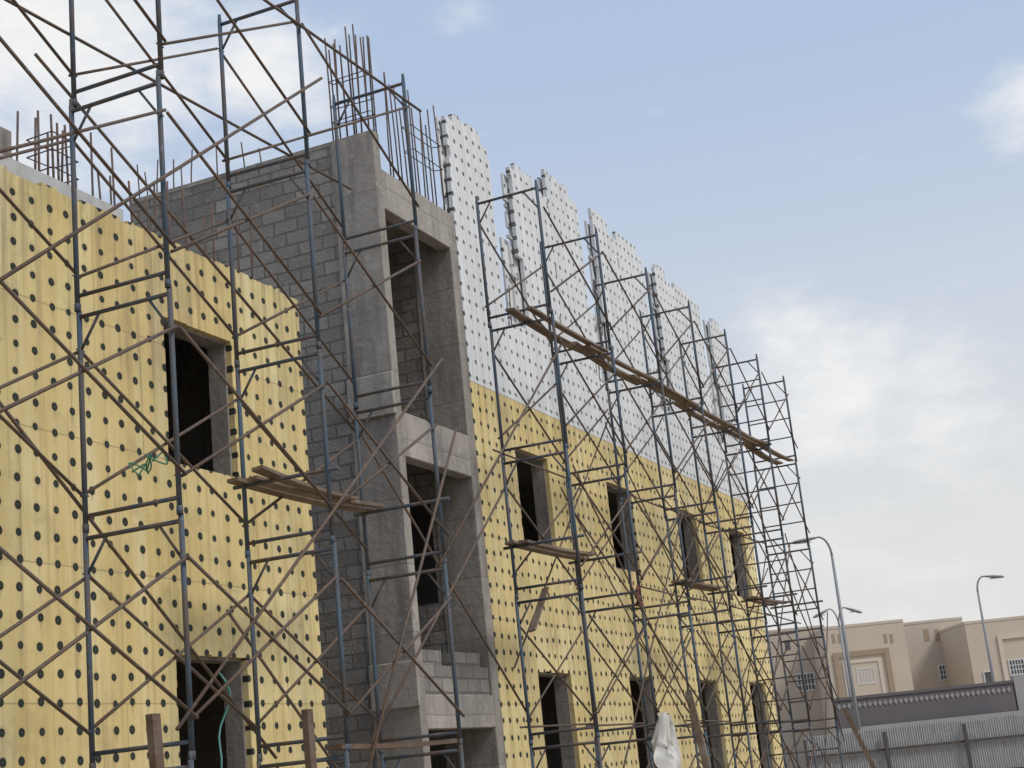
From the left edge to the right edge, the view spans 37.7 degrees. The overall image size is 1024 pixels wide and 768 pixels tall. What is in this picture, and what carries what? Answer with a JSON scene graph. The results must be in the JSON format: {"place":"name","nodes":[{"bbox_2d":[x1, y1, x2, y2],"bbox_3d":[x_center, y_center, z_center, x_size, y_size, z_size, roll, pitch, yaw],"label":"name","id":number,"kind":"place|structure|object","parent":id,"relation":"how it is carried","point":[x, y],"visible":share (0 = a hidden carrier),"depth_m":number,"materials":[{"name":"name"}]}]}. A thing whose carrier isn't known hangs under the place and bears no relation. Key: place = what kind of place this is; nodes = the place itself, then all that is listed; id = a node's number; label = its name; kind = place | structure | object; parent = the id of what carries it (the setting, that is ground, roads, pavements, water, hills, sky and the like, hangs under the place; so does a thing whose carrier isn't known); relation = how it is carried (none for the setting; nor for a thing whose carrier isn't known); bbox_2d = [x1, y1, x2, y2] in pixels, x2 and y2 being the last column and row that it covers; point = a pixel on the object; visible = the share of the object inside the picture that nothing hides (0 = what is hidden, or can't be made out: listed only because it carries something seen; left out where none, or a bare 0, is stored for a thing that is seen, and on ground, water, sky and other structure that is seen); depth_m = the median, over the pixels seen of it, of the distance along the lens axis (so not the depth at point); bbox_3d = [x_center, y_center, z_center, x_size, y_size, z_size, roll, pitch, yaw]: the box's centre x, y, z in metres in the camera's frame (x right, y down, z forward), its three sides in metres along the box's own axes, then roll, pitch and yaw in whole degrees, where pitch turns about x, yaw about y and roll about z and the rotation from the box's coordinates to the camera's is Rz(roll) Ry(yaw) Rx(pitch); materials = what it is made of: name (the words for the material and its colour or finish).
{"place":"outdoors","nodes":[
{"label":"outdoors","id":0,"kind":"place"},
{"bbox_2d":[0,126,11,153],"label":"concrete block","id":1,"kind":"structure","parent":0,"point":[5,138],"depth_m":15.46,"materials":[{"name":"grey concrete"}]},
{"bbox_2d":[0,110,328,767],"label":"building","id":2,"kind":"structure","parent":0,"point":[41,524],"depth_m":15.15,"materials":[{"name":"yellow plastic"}]},
{"bbox_2d":[218,672,230,767],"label":"hose","id":3,"kind":"object","parent":2,"relation":"hanging from","point":[221,723],"visible":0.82,"depth_m":15.55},
{"bbox_2d":[131,24,505,767],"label":"building","id":4,"kind":"structure","parent":0,"point":[387,354],"depth_m":21.60,"materials":[{"name":"concrete"}]},
{"bbox_2d":[0,0,1023,630],"label":"sky","id":5,"kind":"structure","parent":0,"point":[837,186],"materials":[{"name":"blue"}]},
{"bbox_2d":[410,114,783,767],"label":"building","id":6,"kind":"structure","parent":0,"point":[523,354],"depth_m":27.53,"materials":[{"name":"yellow plastic"}]},
{"bbox_2d":[831,675,1023,767],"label":"boundary wall","id":7,"kind":"structure","parent":0,"point":[972,702],"depth_m":50.55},
{"bbox_2d":[938,616,1023,686],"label":"house","id":8,"kind":"structure","parent":0,"point":[964,652],"depth_m":88.41,"materials":[{"name":"beige paint"}]},
{"bbox_2d":[983,671,991,682],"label":"window","id":9,"kind":"structure","parent":8,"relation":"in","point":[987,674],"depth_m":87.80,"materials":[{"name":"white glass"}]},
{"bbox_2d":[1008,658,1023,675],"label":"window","id":10,"kind":"structure","parent":8,"relation":"in","point":[1016,666],"depth_m":87.89,"materials":[{"name":"white glass"}]},
{"label":"ground","id":11,"kind":"structure","parent":0,"visible":0},
{"bbox_2d":[145,713,164,767],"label":"timber board","id":12,"kind":"object","parent":11,"relation":"on","point":[155,741],"visible":1,"depth_m":10.93,"materials":[{"name":"brown wood"}]},
{"bbox_2d":[0,0,561,767],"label":"scaffold","id":13,"kind":"object","parent":11,"relation":"on","point":[74,132],"visible":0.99,"depth_m":14.25,"materials":[{"name":"metal"}]},
{"bbox_2d":[128,452,167,475],"bbox_3d":[-3.024,0.662,12.477,0.380,0.191,0.134,-12,-16,22],"label":"rope","id":14,"kind":"object","parent":13,"relation":"attached to","point":[149,458],"visible":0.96,"depth_m":12.46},
{"bbox_2d":[227,477,373,512],"bbox_3d":[-2.186,1.212,15.931,0.127,0.075,2.700,-12,-16,22],"label":"scaffold plank","id":15,"kind":"object","parent":13,"relation":"on","point":[237,481],"visible":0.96,"depth_m":15.66,"materials":[{"name":"brown wood"}]},
{"bbox_2d":[251,465,357,499],"bbox_3d":[-2.101,1.037,15.425,0.128,0.096,2.003,-11,-15,19],"label":"scaffold plank","id":16,"kind":"object","parent":13,"relation":"on","point":[266,471],"visible":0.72,"depth_m":15.11,"materials":[{"name":"brown wood"}]},
{"bbox_2d":[246,475,384,507],"bbox_3d":[-2.031,1.165,15.903,0.128,0.096,2.561,-12,-16,22],"label":"scaffold plank","id":17,"kind":"object","parent":13,"relation":"on","point":[278,486],"visible":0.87,"depth_m":15.50,"materials":[{"name":"brown wood"}]},
{"bbox_2d":[329,738,456,749],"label":"scaffold plank","id":18,"kind":"object","parent":13,"relation":"on","point":[384,746],"visible":0.94,"depth_m":14.62,"materials":[{"name":"brown wood"}]},
{"bbox_2d":[301,709,316,767],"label":"timber board","id":19,"kind":"object","parent":11,"relation":"on","point":[309,738],"visible":1,"depth_m":12.68,"materials":[{"name":"brown wood"}]},
{"bbox_2d":[475,180,844,767],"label":"scaffold","id":20,"kind":"object","parent":11,"relation":"on","point":[594,725],"visible":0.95,"depth_m":25.53,"materials":[{"name":"metal"}]},
{"bbox_2d":[529,586,548,631],"bbox_3d":[0.376,3.139,20.900,0.099,0.642,0.469,-17,-18,35],"label":"timber board","id":21,"kind":"object","parent":20,"relation":"on","point":[537,613],"visible":0.93,"depth_m":20.86,"materials":[{"name":"brown wood"}]},
{"bbox_2d":[504,540,584,559],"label":"scaffold plank","id":22,"kind":"object","parent":20,"relation":"on","point":[542,551],"visible":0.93,"depth_m":21.57,"materials":[{"name":"brown wood"}]},
{"bbox_2d":[505,307,594,353],"bbox_3d":[0.607,-0.739,22.205,0.140,0.125,3.166,-12,-16,22],"label":"scaffold plank","id":23,"kind":"object","parent":20,"relation":"on","point":[523,318],"visible":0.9,"depth_m":21.71,"materials":[{"name":"brown wood"}]},
{"bbox_2d":[519,539,595,556],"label":"scaffold plank","id":24,"kind":"object","parent":20,"relation":"on","point":[560,549],"visible":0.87,"depth_m":21.57,"materials":[{"name":"brown wood"}]},
{"bbox_2d":[526,306,607,352],"bbox_3d":[0.857,-0.790,22.337,0.102,0.099,3.124,-12,-16,21],"label":"scaffold plank","id":25,"kind":"object","parent":20,"relation":"on","point":[559,326],"visible":0.87,"depth_m":22.18,"materials":[{"name":"brown wood"}]},
{"bbox_2d":[573,341,640,385],"bbox_3d":[1.568,-0.303,24.350,0.150,0.107,3.280,-12,-16,21],"label":"scaffold plank","id":26,"kind":"object","parent":20,"relation":"on","point":[598,360],"visible":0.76,"depth_m":24.12,"materials":[{"name":"brown wood"}]},
{"bbox_2d":[585,345,658,382],"bbox_3d":[1.812,-0.308,24.317,0.093,0.058,2.973,-12,-16,24],"label":"scaffold plank","id":27,"kind":"object","parent":20,"relation":"on","point":[593,349],"visible":0.93,"depth_m":24.23,"materials":[{"name":"brown wood"}]},
{"bbox_2d":[635,583,643,606],"bbox_3d":[1.859,3.110,22.108,0.102,0.345,0.161,-12,-16,22],"label":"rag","id":28,"kind":"object","parent":20,"relation":"hanging from","point":[638,595],"visible":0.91,"depth_m":22.08,"materials":[{"name":"brown fabric"}]},
{"bbox_2d":[627,374,690,407],"bbox_3d":[2.699,0.138,26.482,0.147,0.117,3.326,-12,-16,24],"label":"scaffold plank","id":29,"kind":"object","parent":20,"relation":"on","point":[642,381],"visible":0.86,"depth_m":26.04,"materials":[{"name":"brown wood"}]},
{"bbox_2d":[651,711,680,767],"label":"dust sheet","id":30,"kind":"object","parent":20,"relation":"hanging from","point":[666,748],"visible":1,"depth_m":21.60,"materials":[{"name":"white fabric"}]},
{"bbox_2d":[647,374,699,405],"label":"scaffold plank","id":31,"kind":"object","parent":20,"relation":"on","point":[669,389],"visible":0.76,"depth_m":26.46,"materials":[{"name":"brown wood"}]},
{"bbox_2d":[671,580,717,591],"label":"scaffold plank","id":32,"kind":"object","parent":20,"relation":"on","point":[696,587],"visible":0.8,"depth_m":28.16,"materials":[{"name":"brown wood"}]},
{"bbox_2d":[672,401,719,429],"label":"scaffold plank","id":33,"kind":"object","parent":20,"relation":"on","point":[690,413],"visible":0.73,"depth_m":28.42,"materials":[{"name":"brown wood"}]},
{"bbox_2d":[680,579,724,588],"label":"scaffold plank","id":34,"kind":"object","parent":20,"relation":"on","point":[706,585],"visible":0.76,"depth_m":28.07,"materials":[{"name":"brown wood"}]},
{"bbox_2d":[684,400,731,427],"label":"scaffold plank","id":35,"kind":"object","parent":20,"relation":"on","point":[707,414],"visible":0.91,"depth_m":28.41,"materials":[{"name":"brown wood"}]},
{"bbox_2d":[716,425,757,446],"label":"scaffold plank","id":36,"kind":"object","parent":20,"relation":"on","point":[733,433],"visible":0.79,"depth_m":30.46,"materials":[{"name":"brown wood"}]},
{"bbox_2d":[726,421,771,445],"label":"scaffold plank","id":37,"kind":"object","parent":20,"relation":"on","point":[749,437],"visible":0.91,"depth_m":30.73,"materials":[{"name":"brown wood"}]},
{"bbox_2d":[742,597,777,605],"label":"scaffold plank","id":38,"kind":"object","parent":20,"relation":"on","point":[749,598],"visible":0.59,"depth_m":32.00,"materials":[{"name":"brown wood"}]},
{"bbox_2d":[742,441,782,464],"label":"scaffold plank","id":39,"kind":"object","parent":20,"relation":"on","point":[749,446],"visible":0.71,"depth_m":32.59,"materials":[{"name":"brown wood"}]},
{"bbox_2d":[750,596,789,603],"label":"scaffold plank","id":40,"kind":"object","parent":20,"relation":"on","point":[770,600],"visible":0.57,"depth_m":32.22,"materials":[{"name":"brown wood"}]},
{"bbox_2d":[756,443,793,461],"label":"scaffold plank","id":41,"kind":"object","parent":20,"relation":"on","point":[777,454],"visible":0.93,"depth_m":32.84,"materials":[{"name":"brown wood"}]},
{"bbox_2d":[685,689,710,767],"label":"timber board","id":42,"kind":"object","parent":11,"relation":"on","point":[698,733],"visible":1,"depth_m":22.85,"materials":[{"name":"brown wood"}]},
{"bbox_2d":[765,625,824,767],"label":"house","id":43,"kind":"structure","parent":11,"relation":"on","point":[799,710],"depth_m":89.86,"materials":[{"name":"beige paint"}]},
{"bbox_2d":[784,640,790,649],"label":"slot window","id":44,"kind":"structure","parent":43,"relation":"in","point":[786,643],"depth_m":90.52,"materials":[{"name":"grey glass"}]},
{"bbox_2d":[796,672,815,691],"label":"window","id":45,"kind":"structure","parent":43,"relation":"in","point":[810,685],"depth_m":89.93,"materials":[{"name":"white glass"}]},
{"bbox_2d":[793,536,860,730],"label":"street lamp","id":46,"kind":"object","parent":11,"relation":"on","point":[854,702],"visible":0.87,"depth_m":46.21,"materials":[{"name":"grey metal"}]},
{"bbox_2d":[813,607,861,696],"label":"street lamp","id":47,"kind":"object","parent":11,"relation":"on","point":[842,647],"visible":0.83,"depth_m":68.93,"materials":[{"name":"grey metal"}]},
{"bbox_2d":[842,707,875,767],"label":"timber board","id":48,"kind":"object","parent":11,"relation":"on","point":[858,737],"visible":1,"depth_m":32.27,"materials":[{"name":"brown wood"}]},
{"bbox_2d":[811,619,913,760],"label":"house","id":49,"kind":"structure","parent":11,"relation":"on","point":[879,657],"depth_m":86.31,"materials":[{"name":"beige paint"}]},
{"bbox_2d":[856,667,875,684],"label":"window","id":50,"kind":"structure","parent":49,"relation":"in","point":[869,668],"depth_m":86.00,"materials":[{"name":"white glass"}]},
{"bbox_2d":[803,715,1023,767],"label":"hoarding","id":51,"kind":"object","parent":11,"relation":"on","point":[963,744],"visible":0.96,"depth_m":38.63,"materials":[{"name":"grey metal"}]},
{"bbox_2d":[903,617,961,689],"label":"house","id":52,"kind":"structure","parent":11,"relation":"on","point":[926,659],"depth_m":94.15,"materials":[{"name":"beige paint"}]},
{"bbox_2d":[923,629,929,640],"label":"slot window","id":53,"kind":"structure","parent":52,"relation":"in","point":[926,634],"depth_m":94.38,"materials":[{"name":"beige paint"}]},
{"bbox_2d":[934,629,939,640],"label":"slot window","id":54,"kind":"structure","parent":52,"relation":"in","point":[937,636],"depth_m":94.36,"materials":[{"name":"beige paint"}]},
{"bbox_2d":[938,664,946,680],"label":"window","id":55,"kind":"structure","parent":52,"relation":"in","point":[942,672],"depth_m":93.78,"materials":[{"name":"white glass"}]},
{"bbox_2d":[976,575,1003,681],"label":"street lamp","id":56,"kind":"object","parent":11,"relation":"on","point":[984,629],"visible":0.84,"depth_m":60.98,"materials":[{"name":"grey metal"}]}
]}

